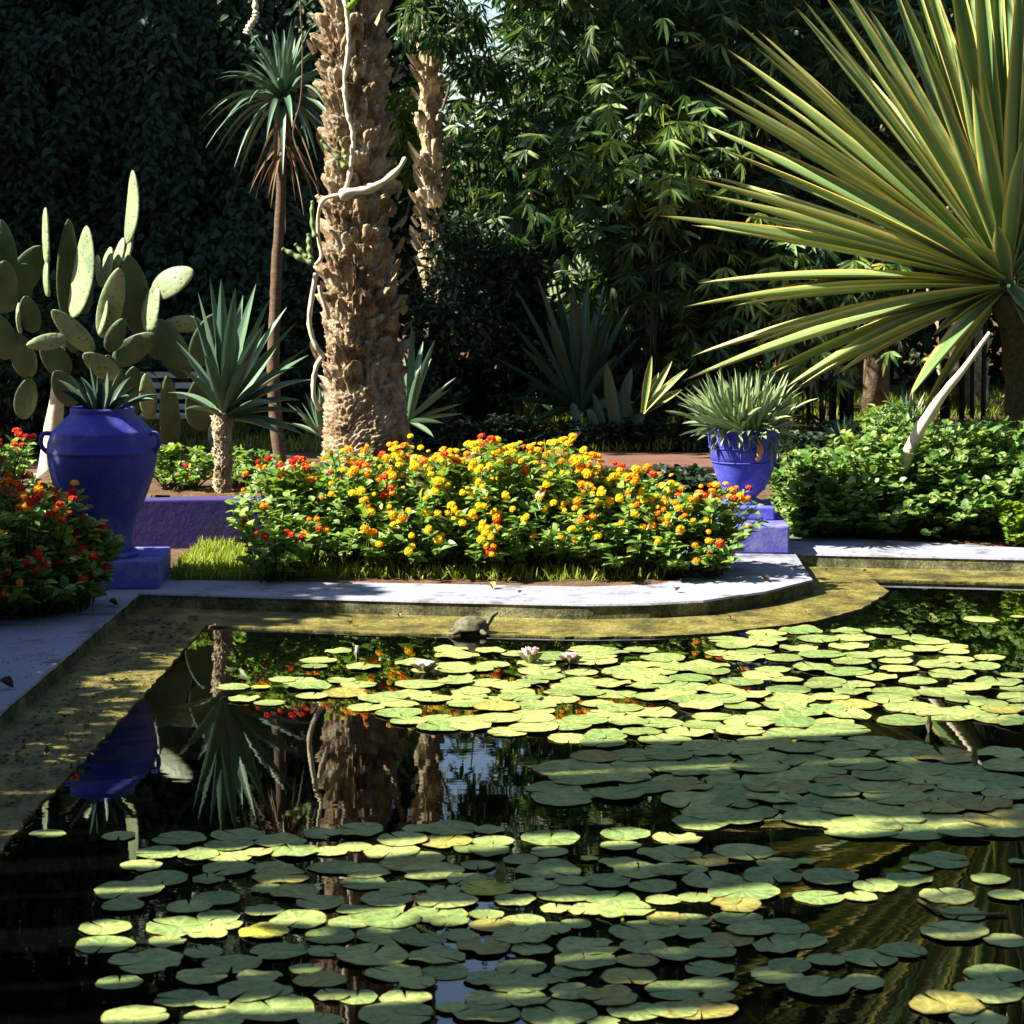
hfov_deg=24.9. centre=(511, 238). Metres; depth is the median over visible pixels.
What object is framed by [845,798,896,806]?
lily pad
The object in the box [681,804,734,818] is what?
lily pad
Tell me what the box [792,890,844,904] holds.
lily pad
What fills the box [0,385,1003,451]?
lawn grass
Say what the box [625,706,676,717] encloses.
lily pad
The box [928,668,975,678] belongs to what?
lily pad
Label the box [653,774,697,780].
lily pad
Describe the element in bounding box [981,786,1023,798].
lily pad
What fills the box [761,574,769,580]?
fallen leaf
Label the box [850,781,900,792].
lily pad
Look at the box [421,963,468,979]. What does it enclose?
lily pad
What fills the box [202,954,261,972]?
lily pad
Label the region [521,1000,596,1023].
lily pad
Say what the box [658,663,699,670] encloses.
lily pad
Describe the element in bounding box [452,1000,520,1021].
lily pad
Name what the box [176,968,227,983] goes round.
lily pad
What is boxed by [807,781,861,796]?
lily pad
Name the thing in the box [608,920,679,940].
lily pad
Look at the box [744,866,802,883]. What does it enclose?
lily pad
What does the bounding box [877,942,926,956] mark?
lily pad
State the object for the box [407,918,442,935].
lily pad
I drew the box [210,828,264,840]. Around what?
lily pad
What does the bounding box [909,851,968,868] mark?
lily pad
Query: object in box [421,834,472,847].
lily pad
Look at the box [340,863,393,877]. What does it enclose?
lily pad
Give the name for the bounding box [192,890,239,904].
lily pad
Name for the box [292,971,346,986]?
lily pad
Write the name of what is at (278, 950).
lily pad
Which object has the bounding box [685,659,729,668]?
lily pad
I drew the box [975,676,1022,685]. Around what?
lily pad
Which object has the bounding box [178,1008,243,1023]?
lily pad
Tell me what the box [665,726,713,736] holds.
lily pad
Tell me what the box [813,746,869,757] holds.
lily pad
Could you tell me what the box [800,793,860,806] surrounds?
lily pad
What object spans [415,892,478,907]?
lily pad
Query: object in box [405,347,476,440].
round bush
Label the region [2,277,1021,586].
ground
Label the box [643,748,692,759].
lily pad
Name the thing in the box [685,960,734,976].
lily pad
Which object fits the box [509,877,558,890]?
lily pad
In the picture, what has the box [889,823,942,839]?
lily pad
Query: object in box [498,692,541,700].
lily pad
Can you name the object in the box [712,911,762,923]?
lily pad
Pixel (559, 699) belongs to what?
lily pad
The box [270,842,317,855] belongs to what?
lily pad
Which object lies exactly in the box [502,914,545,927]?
lily pad
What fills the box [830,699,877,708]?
lily pad
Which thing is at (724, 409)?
urn plant
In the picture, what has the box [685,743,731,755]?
lily pad
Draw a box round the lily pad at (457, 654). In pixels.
[435,649,479,658]
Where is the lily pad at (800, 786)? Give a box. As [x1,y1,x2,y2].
[743,778,811,793]
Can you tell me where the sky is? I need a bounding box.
[394,0,544,143]
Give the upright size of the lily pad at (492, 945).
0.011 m
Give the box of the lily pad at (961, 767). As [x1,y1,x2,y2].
[925,762,990,775]
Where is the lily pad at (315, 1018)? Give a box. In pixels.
[297,1012,342,1023]
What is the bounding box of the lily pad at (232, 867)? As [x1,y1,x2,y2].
[202,861,254,875]
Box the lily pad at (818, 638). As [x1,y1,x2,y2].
[797,635,838,642]
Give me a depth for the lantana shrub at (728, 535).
13.12 m
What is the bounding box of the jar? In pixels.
[39,406,160,552]
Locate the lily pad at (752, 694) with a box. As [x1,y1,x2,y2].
[730,689,771,697]
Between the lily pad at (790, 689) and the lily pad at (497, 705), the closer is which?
the lily pad at (497, 705)
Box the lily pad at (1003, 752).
[971,746,1023,757]
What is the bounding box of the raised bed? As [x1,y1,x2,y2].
[23,465,372,548]
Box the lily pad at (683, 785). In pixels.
[664,779,713,791]
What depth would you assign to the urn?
14.32 m
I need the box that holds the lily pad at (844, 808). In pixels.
[820,802,870,814]
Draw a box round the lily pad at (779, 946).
[752,937,799,952]
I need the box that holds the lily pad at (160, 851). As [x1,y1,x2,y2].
[136,845,179,858]
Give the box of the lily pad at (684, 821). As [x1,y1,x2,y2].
[672,813,731,829]
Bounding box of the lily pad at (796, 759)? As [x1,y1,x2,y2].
[780,754,831,765]
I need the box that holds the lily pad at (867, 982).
[841,973,883,989]
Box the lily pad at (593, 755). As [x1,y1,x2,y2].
[570,749,620,761]
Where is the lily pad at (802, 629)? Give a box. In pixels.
[778,625,822,634]
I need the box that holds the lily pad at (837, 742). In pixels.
[804,738,855,750]
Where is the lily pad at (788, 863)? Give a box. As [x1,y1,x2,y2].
[756,857,798,868]
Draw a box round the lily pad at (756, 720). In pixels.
[723,714,773,726]
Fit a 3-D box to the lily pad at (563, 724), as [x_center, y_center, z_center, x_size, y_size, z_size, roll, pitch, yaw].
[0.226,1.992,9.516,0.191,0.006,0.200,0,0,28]
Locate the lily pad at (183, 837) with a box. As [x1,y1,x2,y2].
[152,831,206,844]
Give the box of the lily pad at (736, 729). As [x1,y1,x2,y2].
[716,724,764,734]
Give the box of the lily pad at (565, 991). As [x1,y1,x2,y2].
[550,982,591,998]
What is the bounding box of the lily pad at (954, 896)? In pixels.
[919,888,974,904]
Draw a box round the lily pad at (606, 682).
[585,678,630,686]
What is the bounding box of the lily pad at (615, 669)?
[601,665,648,673]
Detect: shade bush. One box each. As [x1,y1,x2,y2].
[0,269,156,457]
[225,239,328,439]
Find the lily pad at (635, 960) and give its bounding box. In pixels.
[616,953,658,966]
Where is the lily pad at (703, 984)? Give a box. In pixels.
[681,976,738,992]
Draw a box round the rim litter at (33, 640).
[0,598,110,696]
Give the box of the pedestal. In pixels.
[54,547,170,588]
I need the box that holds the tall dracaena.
[199,19,325,464]
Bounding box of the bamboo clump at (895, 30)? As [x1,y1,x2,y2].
[657,0,959,429]
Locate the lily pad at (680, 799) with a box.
[661,791,717,807]
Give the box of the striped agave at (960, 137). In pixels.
[663,0,1023,435]
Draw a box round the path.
[0,453,789,472]
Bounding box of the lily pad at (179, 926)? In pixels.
[146,916,211,936]
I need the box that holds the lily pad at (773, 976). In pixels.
[751,966,803,983]
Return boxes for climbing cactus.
[281,0,406,410]
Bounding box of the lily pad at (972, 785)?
[937,779,986,791]
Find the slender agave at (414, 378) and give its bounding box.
[402,326,460,435]
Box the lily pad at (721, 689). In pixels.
[695,684,738,693]
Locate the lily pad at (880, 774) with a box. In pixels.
[851,768,907,779]
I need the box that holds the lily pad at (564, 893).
[536,884,598,901]
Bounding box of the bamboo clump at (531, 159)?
[404,0,702,420]
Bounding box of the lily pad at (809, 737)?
[795,733,842,740]
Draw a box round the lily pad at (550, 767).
[533,759,601,774]
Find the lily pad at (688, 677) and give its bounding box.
[668,673,711,680]
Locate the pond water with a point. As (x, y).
(186, 744)
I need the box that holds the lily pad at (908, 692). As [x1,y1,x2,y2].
[871,687,920,696]
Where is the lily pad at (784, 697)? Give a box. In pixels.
[764,692,815,703]
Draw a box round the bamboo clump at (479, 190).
[391,93,554,402]
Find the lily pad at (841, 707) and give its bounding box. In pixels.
[803,703,846,712]
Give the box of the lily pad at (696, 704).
[678,700,722,708]
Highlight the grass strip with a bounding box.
[167,534,692,581]
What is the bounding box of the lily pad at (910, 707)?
[883,701,937,712]
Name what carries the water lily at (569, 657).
on the pond water
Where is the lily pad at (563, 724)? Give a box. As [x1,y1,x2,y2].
[544,719,591,729]
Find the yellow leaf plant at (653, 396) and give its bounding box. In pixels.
[640,356,686,413]
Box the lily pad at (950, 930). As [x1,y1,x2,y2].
[920,920,988,940]
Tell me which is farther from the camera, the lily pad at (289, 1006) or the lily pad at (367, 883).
the lily pad at (367, 883)
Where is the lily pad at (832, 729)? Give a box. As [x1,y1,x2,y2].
[806,722,870,735]
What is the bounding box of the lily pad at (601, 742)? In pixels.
[579,737,626,746]
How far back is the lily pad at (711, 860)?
7.44 m
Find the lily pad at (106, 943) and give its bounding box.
[75,935,135,952]
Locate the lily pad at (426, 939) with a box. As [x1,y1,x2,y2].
[404,933,446,945]
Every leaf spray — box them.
[385,75,421,224]
[386,0,494,110]
[440,46,531,121]
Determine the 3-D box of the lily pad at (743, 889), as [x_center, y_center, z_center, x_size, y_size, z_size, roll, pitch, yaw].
[0.706,1.992,7.097,0.220,0.006,0.219,-2,2,-43]
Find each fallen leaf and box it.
[0,676,13,687]
[109,597,117,604]
[208,622,215,628]
[488,581,495,587]
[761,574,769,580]
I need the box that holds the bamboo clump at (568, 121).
[413,0,842,433]
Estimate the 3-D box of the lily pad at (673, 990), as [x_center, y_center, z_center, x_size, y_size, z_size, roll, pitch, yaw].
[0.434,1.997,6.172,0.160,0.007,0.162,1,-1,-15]
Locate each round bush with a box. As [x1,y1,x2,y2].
[397,200,557,427]
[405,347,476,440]
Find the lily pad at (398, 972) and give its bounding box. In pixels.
[365,963,421,981]
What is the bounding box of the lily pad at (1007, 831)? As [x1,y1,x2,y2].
[983,824,1023,836]
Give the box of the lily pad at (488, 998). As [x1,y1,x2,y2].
[465,990,506,1004]
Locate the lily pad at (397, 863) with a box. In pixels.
[379,856,434,870]
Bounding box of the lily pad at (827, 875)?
[801,868,858,883]
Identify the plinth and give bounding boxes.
[698,500,788,553]
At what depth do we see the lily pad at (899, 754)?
8.97 m
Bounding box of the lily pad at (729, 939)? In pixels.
[703,932,753,947]
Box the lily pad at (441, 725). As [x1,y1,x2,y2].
[416,720,458,730]
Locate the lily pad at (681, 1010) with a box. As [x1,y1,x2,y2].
[645,1002,697,1017]
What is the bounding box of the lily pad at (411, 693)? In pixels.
[386,689,431,698]
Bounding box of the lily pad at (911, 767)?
[884,761,946,775]
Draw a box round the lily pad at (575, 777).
[548,771,600,784]
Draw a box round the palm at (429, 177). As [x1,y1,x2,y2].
[406,7,455,391]
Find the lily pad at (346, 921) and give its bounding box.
[328,916,368,927]
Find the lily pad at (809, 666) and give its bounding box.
[793,662,834,670]
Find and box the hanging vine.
[292,0,319,195]
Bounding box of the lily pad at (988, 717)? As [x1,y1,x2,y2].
[970,712,1019,723]
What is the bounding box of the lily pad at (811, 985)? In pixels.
[786,976,850,995]
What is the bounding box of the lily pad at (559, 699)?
[537,695,579,703]
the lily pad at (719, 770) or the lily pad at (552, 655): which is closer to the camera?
the lily pad at (719, 770)
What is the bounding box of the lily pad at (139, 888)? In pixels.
[94,879,164,898]
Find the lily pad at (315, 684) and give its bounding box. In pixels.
[288,680,330,688]
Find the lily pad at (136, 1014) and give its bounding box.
[101,1005,168,1023]
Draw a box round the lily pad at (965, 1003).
[909,989,985,1014]
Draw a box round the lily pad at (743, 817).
[713,811,764,823]
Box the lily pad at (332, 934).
[305,926,354,943]
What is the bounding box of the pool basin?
[0,536,1023,853]
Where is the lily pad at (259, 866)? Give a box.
[253,861,294,872]
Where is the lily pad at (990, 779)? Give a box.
[959,772,1023,788]
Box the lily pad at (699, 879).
[682,871,742,887]
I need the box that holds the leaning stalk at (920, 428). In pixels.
[899,331,990,473]
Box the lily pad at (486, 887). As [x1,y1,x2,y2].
[461,880,513,894]
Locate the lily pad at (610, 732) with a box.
[582,728,626,738]
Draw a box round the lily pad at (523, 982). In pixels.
[484,973,546,992]
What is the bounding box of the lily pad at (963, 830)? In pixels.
[936,824,994,836]
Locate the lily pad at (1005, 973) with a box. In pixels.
[963,964,1023,982]
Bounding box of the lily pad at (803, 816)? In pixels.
[781,808,847,825]
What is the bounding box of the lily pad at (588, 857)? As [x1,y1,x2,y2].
[580,855,598,859]
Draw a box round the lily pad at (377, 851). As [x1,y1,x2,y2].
[363,845,419,858]
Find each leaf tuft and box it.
[284,387,324,436]
[816,412,867,445]
[871,385,954,433]
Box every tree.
[384,0,417,294]
[386,3,442,341]
[391,3,450,351]
[397,84,537,350]
[496,0,830,381]
[527,3,646,307]
[650,0,938,392]
[789,0,818,391]
[820,0,1020,387]
[850,39,871,396]
[860,17,903,415]
[912,163,1019,339]
[935,0,992,403]
[948,14,970,409]
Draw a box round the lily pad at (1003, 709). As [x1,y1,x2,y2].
[979,706,1021,713]
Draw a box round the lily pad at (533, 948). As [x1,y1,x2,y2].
[511,943,552,954]
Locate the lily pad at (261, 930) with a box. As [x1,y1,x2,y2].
[239,922,288,938]
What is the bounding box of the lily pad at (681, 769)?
[659,764,710,774]
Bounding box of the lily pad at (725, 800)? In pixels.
[710,794,758,807]
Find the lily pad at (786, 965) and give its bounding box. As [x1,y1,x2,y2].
[768,958,811,972]
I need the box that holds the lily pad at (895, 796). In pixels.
[863,788,928,804]
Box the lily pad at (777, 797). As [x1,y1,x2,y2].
[745,788,801,802]
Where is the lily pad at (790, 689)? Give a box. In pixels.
[766,685,810,693]
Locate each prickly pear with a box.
[0,219,77,477]
[16,170,214,496]
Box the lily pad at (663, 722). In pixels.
[644,718,682,727]
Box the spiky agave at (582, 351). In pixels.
[493,275,640,420]
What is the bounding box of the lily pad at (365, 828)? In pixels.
[340,822,382,835]
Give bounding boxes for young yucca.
[167,279,312,492]
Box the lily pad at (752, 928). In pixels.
[726,921,773,934]
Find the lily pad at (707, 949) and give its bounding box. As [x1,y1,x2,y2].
[689,942,736,957]
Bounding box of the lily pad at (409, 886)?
[379,881,427,892]
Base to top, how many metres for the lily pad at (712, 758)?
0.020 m
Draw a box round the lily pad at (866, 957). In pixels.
[842,949,897,965]
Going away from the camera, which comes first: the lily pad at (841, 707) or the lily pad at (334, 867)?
the lily pad at (334, 867)
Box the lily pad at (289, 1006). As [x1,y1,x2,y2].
[226,992,314,1021]
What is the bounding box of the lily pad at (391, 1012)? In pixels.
[358,1001,433,1023]
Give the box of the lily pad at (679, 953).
[651,947,696,960]
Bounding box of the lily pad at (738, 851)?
[713,843,772,859]
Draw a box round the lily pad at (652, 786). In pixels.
[619,779,673,792]
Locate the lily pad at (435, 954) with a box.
[408,945,465,963]
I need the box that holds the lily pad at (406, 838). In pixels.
[377,831,427,845]
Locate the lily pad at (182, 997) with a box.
[154,989,208,1006]
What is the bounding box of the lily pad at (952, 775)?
[932,772,979,779]
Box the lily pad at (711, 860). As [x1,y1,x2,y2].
[686,854,727,866]
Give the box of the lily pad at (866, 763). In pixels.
[828,757,888,769]
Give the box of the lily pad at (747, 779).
[704,773,776,788]
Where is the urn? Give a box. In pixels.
[708,428,780,504]
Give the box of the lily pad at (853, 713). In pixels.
[823,708,870,719]
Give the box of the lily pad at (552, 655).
[538,651,564,659]
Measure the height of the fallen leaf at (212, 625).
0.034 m
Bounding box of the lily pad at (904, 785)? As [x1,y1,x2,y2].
[882,779,935,791]
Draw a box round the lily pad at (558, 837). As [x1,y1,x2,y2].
[521,830,579,844]
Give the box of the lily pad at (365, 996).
[338,989,377,1004]
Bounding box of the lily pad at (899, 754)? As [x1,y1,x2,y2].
[876,748,926,761]
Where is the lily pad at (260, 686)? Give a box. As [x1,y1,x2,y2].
[251,685,270,687]
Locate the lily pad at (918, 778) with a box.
[900,773,947,783]
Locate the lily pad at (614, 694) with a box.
[596,689,635,698]
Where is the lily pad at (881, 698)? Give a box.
[867,694,912,702]
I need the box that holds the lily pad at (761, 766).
[727,760,789,772]
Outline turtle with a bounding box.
[448,611,498,635]
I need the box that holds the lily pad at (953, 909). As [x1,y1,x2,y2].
[939,906,985,920]
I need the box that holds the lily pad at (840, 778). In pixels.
[813,774,860,784]
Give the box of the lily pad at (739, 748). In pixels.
[717,742,767,754]
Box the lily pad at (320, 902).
[296,895,343,909]
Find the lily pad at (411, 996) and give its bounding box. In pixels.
[379,990,431,1006]
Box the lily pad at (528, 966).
[495,959,546,973]
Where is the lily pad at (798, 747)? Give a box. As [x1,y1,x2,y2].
[774,742,822,751]
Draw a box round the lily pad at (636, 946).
[620,939,666,953]
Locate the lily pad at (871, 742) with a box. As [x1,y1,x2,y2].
[842,736,898,749]
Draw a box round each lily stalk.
[614,905,624,924]
[917,898,1006,916]
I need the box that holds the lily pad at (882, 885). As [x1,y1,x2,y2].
[853,878,897,891]
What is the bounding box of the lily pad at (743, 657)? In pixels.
[722,653,765,661]
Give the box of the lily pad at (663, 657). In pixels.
[640,653,684,661]
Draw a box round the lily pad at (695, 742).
[682,740,727,745]
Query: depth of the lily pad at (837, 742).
9.19 m
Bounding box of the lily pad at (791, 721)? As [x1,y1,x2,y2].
[767,715,817,726]
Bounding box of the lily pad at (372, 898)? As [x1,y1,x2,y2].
[360,890,413,905]
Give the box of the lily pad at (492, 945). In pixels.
[456,935,510,954]
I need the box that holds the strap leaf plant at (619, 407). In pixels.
[570,363,644,443]
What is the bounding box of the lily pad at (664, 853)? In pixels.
[636,845,693,861]
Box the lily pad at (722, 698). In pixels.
[695,693,745,702]
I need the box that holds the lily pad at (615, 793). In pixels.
[589,787,644,799]
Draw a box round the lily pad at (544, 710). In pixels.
[512,707,554,713]
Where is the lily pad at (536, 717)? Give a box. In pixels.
[510,712,554,721]
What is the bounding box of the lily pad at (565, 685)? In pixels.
[550,682,596,691]
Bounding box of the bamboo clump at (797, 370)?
[663,213,1014,442]
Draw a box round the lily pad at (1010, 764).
[981,758,1023,771]
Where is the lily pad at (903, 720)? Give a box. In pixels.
[876,714,926,725]
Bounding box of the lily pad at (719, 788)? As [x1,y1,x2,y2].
[694,782,760,795]
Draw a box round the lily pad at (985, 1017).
[948,1009,1008,1023]
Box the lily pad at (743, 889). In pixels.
[707,879,779,900]
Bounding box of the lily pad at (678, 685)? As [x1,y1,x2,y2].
[657,681,707,690]
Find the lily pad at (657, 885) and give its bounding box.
[628,879,676,892]
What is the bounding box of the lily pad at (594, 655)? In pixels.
[578,652,616,658]
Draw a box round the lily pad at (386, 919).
[361,910,419,927]
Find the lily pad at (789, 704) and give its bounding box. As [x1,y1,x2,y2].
[760,700,806,708]
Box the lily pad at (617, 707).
[597,703,643,711]
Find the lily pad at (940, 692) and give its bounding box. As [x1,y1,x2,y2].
[916,687,965,696]
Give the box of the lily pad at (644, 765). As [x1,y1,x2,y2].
[611,758,677,772]
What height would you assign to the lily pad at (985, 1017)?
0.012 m
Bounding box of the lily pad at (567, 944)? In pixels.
[557,936,620,955]
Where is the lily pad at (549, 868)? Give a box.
[515,859,580,878]
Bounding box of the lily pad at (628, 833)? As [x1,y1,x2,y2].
[600,827,649,840]
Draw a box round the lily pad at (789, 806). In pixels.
[773,800,822,811]
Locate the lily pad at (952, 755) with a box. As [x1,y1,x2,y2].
[910,746,971,762]
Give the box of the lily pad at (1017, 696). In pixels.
[997,692,1023,701]
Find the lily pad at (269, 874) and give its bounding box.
[251,866,309,883]
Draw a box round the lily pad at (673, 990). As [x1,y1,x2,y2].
[644,980,701,999]
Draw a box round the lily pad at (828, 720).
[816,718,854,723]
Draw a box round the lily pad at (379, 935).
[356,925,419,944]
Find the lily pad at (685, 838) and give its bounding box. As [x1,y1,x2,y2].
[652,832,702,844]
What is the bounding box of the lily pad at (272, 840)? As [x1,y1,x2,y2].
[254,832,306,846]
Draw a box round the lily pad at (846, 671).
[825,667,872,675]
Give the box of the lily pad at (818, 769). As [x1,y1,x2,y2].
[790,764,846,777]
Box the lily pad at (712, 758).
[668,754,735,767]
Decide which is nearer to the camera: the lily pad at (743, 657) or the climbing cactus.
the lily pad at (743, 657)
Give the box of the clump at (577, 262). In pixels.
[546,221,600,419]
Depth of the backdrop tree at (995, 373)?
30.17 m
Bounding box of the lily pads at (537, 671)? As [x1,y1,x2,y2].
[29,615,1023,1023]
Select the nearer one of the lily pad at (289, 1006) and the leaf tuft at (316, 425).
the lily pad at (289, 1006)
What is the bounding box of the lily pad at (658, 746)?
[644,743,691,751]
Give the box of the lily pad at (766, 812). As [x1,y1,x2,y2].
[728,805,778,817]
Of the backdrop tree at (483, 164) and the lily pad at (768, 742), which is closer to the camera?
the lily pad at (768, 742)
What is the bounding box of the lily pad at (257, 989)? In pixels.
[218,979,282,1001]
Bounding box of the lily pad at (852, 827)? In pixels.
[821,817,901,837]
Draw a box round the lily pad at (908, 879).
[885,872,932,885]
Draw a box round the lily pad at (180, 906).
[166,899,212,912]
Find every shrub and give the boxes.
[0,427,52,541]
[0,473,48,609]
[0,477,112,617]
[41,515,126,612]
[153,442,232,489]
[204,445,284,485]
[225,455,348,573]
[233,511,317,582]
[290,442,415,572]
[356,434,492,573]
[409,416,480,450]
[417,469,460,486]
[425,433,559,573]
[473,413,549,450]
[490,433,618,572]
[529,418,611,451]
[557,453,682,575]
[587,465,648,480]
[591,414,668,450]
[616,473,731,576]
[625,462,717,491]
[652,410,709,451]
[684,481,769,576]
[766,445,885,537]
[766,488,820,535]
[770,428,834,486]
[805,419,863,443]
[812,427,961,537]
[854,392,921,441]
[877,418,1015,538]
[938,415,1023,537]
[992,500,1023,546]
[994,428,1023,490]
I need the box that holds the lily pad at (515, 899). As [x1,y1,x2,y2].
[494,894,535,905]
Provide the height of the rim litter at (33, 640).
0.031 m
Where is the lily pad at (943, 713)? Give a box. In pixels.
[915,707,978,720]
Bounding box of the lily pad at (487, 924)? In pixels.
[468,918,513,931]
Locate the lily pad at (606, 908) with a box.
[596,899,655,917]
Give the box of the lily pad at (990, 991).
[953,979,1023,1003]
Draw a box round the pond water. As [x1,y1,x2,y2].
[0,580,1023,1023]
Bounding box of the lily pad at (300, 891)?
[269,883,318,898]
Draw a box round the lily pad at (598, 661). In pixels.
[572,658,617,664]
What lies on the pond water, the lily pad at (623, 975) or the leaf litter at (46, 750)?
the lily pad at (623, 975)
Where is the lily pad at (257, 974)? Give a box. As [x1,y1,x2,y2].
[236,970,282,980]
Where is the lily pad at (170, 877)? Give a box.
[134,870,187,885]
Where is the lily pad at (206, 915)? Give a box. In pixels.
[197,910,240,921]
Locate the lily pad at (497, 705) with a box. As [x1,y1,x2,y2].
[472,701,519,710]
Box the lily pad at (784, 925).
[760,918,809,933]
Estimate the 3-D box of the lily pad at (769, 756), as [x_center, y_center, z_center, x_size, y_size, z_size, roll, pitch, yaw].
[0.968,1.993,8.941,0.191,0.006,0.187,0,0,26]
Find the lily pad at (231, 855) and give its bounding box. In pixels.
[208,851,252,860]
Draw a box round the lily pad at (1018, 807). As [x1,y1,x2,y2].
[991,804,1023,811]
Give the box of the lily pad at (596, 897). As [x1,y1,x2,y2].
[583,891,639,903]
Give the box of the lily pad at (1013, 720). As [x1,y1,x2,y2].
[995,715,1023,724]
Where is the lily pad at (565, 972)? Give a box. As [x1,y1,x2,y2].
[550,966,592,978]
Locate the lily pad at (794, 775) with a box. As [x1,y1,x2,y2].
[757,770,815,783]
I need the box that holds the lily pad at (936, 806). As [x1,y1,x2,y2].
[904,799,965,812]
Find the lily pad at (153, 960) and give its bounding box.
[108,948,183,973]
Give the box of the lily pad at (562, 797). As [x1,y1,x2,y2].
[531,789,594,805]
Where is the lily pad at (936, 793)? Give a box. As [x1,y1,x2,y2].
[921,786,973,802]
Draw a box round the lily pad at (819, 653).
[798,650,844,657]
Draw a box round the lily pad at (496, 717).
[474,713,522,721]
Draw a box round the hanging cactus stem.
[243,0,258,35]
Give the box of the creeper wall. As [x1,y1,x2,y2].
[0,0,328,416]
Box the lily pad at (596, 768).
[584,763,630,773]
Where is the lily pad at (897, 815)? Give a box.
[853,806,925,824]
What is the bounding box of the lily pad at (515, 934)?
[492,925,550,942]
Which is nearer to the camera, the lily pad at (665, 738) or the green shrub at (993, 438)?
the lily pad at (665, 738)
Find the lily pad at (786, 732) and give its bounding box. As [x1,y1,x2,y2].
[761,727,809,738]
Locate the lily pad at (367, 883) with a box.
[341,877,386,889]
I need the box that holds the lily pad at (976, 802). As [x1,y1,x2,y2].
[946,795,1012,810]
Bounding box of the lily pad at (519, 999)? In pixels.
[505,990,550,1005]
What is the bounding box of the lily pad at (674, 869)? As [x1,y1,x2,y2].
[650,863,692,874]
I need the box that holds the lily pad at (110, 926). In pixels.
[78,919,131,934]
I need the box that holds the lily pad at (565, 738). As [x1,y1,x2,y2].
[548,733,586,743]
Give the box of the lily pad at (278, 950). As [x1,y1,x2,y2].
[249,942,306,958]
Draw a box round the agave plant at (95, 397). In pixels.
[59,364,158,409]
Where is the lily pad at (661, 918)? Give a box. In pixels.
[646,911,689,925]
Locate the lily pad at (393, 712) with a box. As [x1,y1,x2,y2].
[375,707,421,717]
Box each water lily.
[354,645,359,657]
[410,660,438,671]
[493,861,506,882]
[517,646,542,662]
[558,652,582,663]
[925,714,932,731]
[971,747,978,765]
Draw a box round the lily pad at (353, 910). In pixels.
[336,899,405,918]
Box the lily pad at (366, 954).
[336,943,408,964]
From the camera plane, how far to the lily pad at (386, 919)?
6.79 m
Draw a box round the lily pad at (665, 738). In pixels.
[638,733,691,743]
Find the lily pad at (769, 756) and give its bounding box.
[739,750,788,760]
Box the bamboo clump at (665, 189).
[514,11,792,442]
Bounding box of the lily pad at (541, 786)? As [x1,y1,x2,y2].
[526,781,582,794]
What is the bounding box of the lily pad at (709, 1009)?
[667,997,737,1019]
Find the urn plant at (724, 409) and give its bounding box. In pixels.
[665,365,817,467]
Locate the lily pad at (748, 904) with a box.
[711,897,761,911]
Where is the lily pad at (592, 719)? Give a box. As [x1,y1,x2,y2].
[561,714,607,723]
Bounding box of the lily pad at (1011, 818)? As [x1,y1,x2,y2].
[962,809,1023,829]
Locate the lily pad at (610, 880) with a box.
[585,873,630,886]
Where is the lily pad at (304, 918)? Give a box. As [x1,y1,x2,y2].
[269,909,325,928]
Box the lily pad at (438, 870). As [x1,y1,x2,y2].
[401,862,464,879]
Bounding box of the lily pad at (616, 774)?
[591,768,651,782]
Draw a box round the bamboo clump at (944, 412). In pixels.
[814,0,1018,426]
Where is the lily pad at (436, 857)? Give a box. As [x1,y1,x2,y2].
[411,851,445,861]
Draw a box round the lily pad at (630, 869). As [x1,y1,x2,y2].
[614,861,666,878]
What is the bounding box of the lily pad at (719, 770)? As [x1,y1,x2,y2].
[698,762,739,774]
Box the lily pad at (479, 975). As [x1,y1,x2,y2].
[463,970,505,984]
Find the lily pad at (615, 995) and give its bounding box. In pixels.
[577,985,637,1005]
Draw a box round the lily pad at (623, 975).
[600,968,657,984]
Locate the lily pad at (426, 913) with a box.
[407,904,467,921]
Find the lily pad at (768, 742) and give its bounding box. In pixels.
[737,736,790,747]
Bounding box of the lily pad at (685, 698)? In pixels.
[668,694,697,702]
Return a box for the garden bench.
[139,372,212,445]
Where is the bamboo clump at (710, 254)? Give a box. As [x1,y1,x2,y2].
[504,0,925,436]
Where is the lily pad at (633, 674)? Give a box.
[612,670,658,679]
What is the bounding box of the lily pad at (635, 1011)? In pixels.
[606,1002,658,1020]
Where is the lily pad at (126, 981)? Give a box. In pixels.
[95,975,142,988]
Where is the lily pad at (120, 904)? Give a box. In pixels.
[101,898,143,910]
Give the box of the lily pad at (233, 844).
[204,839,253,850]
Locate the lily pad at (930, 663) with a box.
[916,659,961,667]
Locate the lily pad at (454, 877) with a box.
[446,872,486,884]
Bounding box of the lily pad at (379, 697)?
[358,692,408,702]
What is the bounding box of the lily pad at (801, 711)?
[779,707,822,716]
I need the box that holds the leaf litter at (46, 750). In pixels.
[0,616,197,862]
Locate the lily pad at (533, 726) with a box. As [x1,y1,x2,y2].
[508,721,558,731]
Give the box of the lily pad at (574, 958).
[554,948,616,968]
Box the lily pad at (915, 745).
[882,740,933,750]
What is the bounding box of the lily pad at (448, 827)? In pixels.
[423,820,477,834]
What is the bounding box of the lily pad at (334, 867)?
[307,860,357,873]
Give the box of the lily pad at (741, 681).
[719,677,763,685]
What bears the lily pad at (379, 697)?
on the pond water
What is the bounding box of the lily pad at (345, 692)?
[322,687,367,697]
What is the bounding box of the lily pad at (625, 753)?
[611,748,660,760]
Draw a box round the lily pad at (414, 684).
[395,680,444,688]
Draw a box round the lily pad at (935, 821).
[909,814,984,828]
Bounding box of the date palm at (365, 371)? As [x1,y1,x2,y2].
[306,0,416,509]
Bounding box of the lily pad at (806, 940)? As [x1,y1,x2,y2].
[772,933,827,948]

